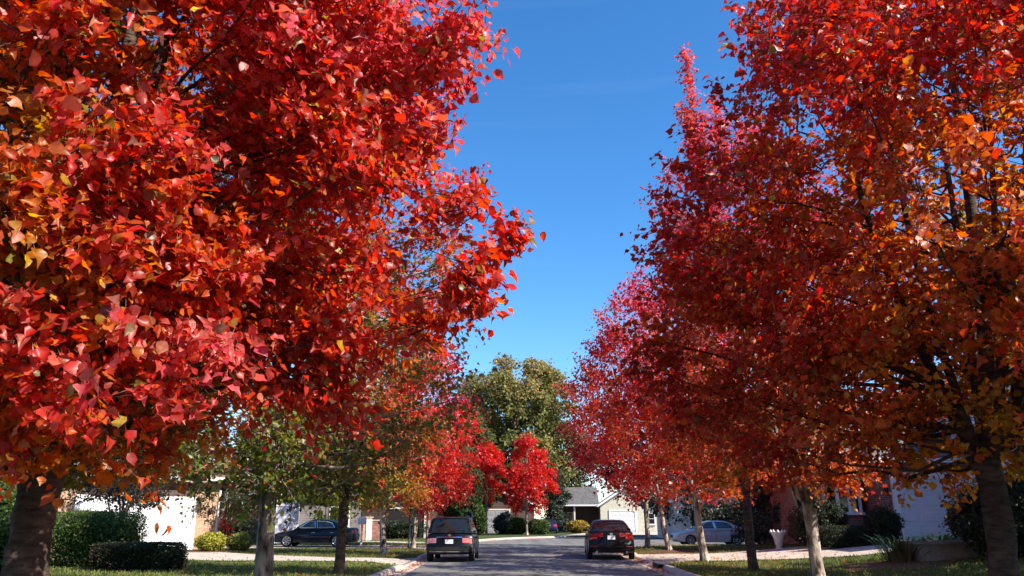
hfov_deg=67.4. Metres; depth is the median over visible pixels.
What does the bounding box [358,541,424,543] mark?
path
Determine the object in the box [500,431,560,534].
autumn tree
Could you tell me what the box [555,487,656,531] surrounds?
cream house
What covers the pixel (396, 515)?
garage door
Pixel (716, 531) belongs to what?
parked sedan
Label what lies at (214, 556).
driveway
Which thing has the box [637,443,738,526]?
garden tree
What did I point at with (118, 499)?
garden tree
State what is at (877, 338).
autumn tree
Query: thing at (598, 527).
rear window
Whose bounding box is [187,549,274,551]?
mulch ground
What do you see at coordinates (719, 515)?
shrub
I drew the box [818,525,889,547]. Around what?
hedge
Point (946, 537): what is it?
lily plant
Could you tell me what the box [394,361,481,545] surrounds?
autumn tree
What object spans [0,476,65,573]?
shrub
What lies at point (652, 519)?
window
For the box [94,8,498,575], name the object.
autumn tree
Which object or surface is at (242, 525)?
shrub
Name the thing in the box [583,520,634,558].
parked crossover
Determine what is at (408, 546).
lamp post
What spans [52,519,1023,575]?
lawn
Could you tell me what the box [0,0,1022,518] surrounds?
sky
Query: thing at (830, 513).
shrub
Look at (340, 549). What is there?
autumn tree
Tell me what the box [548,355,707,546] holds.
autumn tree
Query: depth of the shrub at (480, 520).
70.47 m
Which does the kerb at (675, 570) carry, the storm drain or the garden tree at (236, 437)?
the storm drain
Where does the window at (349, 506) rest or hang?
in the white house at (298, 518)
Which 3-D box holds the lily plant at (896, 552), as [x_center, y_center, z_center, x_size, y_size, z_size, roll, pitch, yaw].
[11.229,7.602,22.422,2.778,0.808,2.582,-7,-18,23]
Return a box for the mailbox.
[358,517,366,544]
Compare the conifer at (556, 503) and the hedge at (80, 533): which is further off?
the conifer at (556, 503)
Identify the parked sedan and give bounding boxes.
[274,519,359,546]
[543,519,558,533]
[670,520,744,544]
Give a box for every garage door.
[73,494,197,549]
[274,504,293,542]
[386,507,425,537]
[487,509,509,532]
[609,510,636,531]
[889,472,977,539]
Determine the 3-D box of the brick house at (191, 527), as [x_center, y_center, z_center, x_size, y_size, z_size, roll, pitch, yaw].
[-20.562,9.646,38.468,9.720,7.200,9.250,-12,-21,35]
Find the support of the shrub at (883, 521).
on the lawn at (497, 535)
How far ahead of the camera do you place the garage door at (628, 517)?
86.52 m
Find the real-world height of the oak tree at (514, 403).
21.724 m
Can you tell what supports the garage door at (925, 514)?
in the white brick house at (925, 514)
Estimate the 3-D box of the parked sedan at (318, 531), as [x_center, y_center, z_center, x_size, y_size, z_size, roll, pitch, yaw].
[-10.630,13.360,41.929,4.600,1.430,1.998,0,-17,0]
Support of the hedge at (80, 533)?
on the lawn at (497, 535)
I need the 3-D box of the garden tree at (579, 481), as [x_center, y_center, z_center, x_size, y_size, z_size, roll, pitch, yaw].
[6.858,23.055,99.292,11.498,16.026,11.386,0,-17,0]
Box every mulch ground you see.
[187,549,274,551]
[636,550,712,552]
[636,551,688,553]
[838,561,963,570]
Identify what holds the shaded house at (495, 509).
on the lawn at (497, 535)
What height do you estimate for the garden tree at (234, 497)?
4.935 m
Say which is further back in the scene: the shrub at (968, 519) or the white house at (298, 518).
the white house at (298, 518)
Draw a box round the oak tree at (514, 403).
[454,352,584,509]
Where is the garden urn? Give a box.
[769,529,785,548]
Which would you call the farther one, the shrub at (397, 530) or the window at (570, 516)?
the window at (570, 516)
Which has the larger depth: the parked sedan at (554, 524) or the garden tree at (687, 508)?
the parked sedan at (554, 524)
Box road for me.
[402,537,756,575]
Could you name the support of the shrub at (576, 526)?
on the lawn at (497, 535)
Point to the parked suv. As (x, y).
(453, 536)
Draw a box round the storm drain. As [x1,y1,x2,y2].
[652,561,673,567]
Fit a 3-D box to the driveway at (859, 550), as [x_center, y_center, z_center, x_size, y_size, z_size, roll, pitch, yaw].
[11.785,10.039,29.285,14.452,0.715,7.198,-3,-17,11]
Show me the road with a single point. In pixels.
(516, 557)
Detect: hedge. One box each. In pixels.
[50,509,148,567]
[86,541,188,570]
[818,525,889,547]
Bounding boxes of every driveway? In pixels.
[185,552,417,564]
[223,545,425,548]
[562,532,657,535]
[638,544,893,562]
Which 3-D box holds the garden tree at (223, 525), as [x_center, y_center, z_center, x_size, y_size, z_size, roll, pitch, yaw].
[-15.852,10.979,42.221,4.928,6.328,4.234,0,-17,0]
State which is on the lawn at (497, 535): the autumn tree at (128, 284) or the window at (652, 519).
the autumn tree at (128, 284)
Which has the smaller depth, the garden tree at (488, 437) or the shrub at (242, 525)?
the shrub at (242, 525)
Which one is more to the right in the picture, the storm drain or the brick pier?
the storm drain
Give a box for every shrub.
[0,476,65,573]
[193,531,226,550]
[220,505,257,542]
[226,531,252,549]
[377,519,425,538]
[472,502,487,534]
[491,510,517,533]
[506,516,525,534]
[525,518,550,534]
[566,520,589,532]
[691,499,755,541]
[781,506,804,545]
[785,494,852,546]
[863,504,906,543]
[938,473,1023,557]
[943,497,971,539]
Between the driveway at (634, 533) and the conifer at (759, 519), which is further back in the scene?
the driveway at (634, 533)
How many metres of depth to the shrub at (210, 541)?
35.40 m
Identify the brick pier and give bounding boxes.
[359,517,379,540]
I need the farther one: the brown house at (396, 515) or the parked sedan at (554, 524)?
the parked sedan at (554, 524)
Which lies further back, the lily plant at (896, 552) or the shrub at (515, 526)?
the shrub at (515, 526)
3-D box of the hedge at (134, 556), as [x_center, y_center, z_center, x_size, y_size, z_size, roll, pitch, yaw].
[-11.199,8.063,23.056,2.768,0.914,1.155,0,-17,0]
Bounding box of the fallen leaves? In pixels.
[54,537,986,575]
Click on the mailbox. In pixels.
(362, 520)
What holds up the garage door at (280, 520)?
in the white house at (298, 518)
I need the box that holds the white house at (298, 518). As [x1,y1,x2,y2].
[223,468,360,543]
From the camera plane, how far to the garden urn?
32.54 m
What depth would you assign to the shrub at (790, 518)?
33.30 m
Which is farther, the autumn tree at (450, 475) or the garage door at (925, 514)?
the autumn tree at (450, 475)
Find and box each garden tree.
[61,428,212,522]
[186,358,255,474]
[195,455,257,531]
[205,431,257,537]
[232,403,340,456]
[305,488,353,543]
[432,439,492,516]
[451,413,507,507]
[537,405,604,506]
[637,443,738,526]
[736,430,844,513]
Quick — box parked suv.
[426,516,480,560]
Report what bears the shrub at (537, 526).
on the lawn at (497, 535)
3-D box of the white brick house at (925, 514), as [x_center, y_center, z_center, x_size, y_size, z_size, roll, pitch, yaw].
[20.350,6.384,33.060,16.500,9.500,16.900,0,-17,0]
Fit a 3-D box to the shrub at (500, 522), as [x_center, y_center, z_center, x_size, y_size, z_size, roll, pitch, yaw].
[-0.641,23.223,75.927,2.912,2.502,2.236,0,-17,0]
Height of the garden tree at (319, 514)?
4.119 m
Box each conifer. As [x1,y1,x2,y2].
[540,468,573,532]
[725,478,783,544]
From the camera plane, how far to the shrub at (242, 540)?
36.37 m
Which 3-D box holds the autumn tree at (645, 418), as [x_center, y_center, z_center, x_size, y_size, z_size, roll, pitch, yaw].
[6.334,4.314,29.330,8.832,11.695,9.145,0,-17,0]
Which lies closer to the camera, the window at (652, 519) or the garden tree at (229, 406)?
the garden tree at (229, 406)
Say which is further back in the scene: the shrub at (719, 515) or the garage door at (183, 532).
the shrub at (719, 515)
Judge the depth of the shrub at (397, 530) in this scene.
57.24 m
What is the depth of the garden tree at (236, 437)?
57.69 m
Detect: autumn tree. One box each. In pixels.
[0,0,545,575]
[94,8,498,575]
[230,229,461,575]
[325,390,442,553]
[365,339,490,548]
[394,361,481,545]
[465,441,507,533]
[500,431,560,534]
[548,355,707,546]
[549,294,729,549]
[559,264,787,561]
[606,0,1023,575]
[634,42,947,575]
[640,267,824,571]
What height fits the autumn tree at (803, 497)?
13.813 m
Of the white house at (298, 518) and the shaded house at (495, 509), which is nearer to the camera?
the white house at (298, 518)
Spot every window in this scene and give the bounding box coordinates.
[329,506,349,527]
[563,512,572,520]
[594,522,626,530]
[649,513,654,523]
[690,509,708,527]
[821,477,862,511]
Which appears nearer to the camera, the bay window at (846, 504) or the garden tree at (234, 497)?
the bay window at (846, 504)
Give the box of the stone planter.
[897,540,987,561]
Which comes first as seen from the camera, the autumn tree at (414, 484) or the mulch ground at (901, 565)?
the mulch ground at (901, 565)
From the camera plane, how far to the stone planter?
21.59 m
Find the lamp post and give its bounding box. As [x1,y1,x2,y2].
[407,501,410,548]
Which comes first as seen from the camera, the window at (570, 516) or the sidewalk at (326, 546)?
the sidewalk at (326, 546)
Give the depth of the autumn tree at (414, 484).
33.66 m
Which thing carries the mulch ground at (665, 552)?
on the lawn at (497, 535)
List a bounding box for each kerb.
[369,535,657,575]
[618,544,731,575]
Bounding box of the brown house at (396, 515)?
[361,496,443,537]
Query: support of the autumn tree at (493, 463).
on the lawn at (497, 535)
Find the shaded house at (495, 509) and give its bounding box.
[448,490,539,532]
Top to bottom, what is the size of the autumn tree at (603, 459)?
12.805 m
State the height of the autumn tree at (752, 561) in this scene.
9.445 m
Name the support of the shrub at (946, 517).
on the lawn at (497, 535)
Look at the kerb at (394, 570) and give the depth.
28.51 m
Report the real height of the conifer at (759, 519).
7.487 m
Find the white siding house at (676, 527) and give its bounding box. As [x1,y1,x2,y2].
[657,481,751,538]
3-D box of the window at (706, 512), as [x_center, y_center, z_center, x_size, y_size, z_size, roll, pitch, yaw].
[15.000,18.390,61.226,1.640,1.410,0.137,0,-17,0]
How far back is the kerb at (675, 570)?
24.49 m
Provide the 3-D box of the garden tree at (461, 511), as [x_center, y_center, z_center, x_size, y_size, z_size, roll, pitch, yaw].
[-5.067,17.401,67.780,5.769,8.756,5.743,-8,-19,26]
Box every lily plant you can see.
[845,534,945,562]
[908,532,963,539]
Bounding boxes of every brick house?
[0,444,232,549]
[755,341,1023,545]
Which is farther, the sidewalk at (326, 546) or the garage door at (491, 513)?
the garage door at (491, 513)
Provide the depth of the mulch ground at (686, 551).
35.40 m
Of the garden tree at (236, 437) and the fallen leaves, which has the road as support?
the fallen leaves

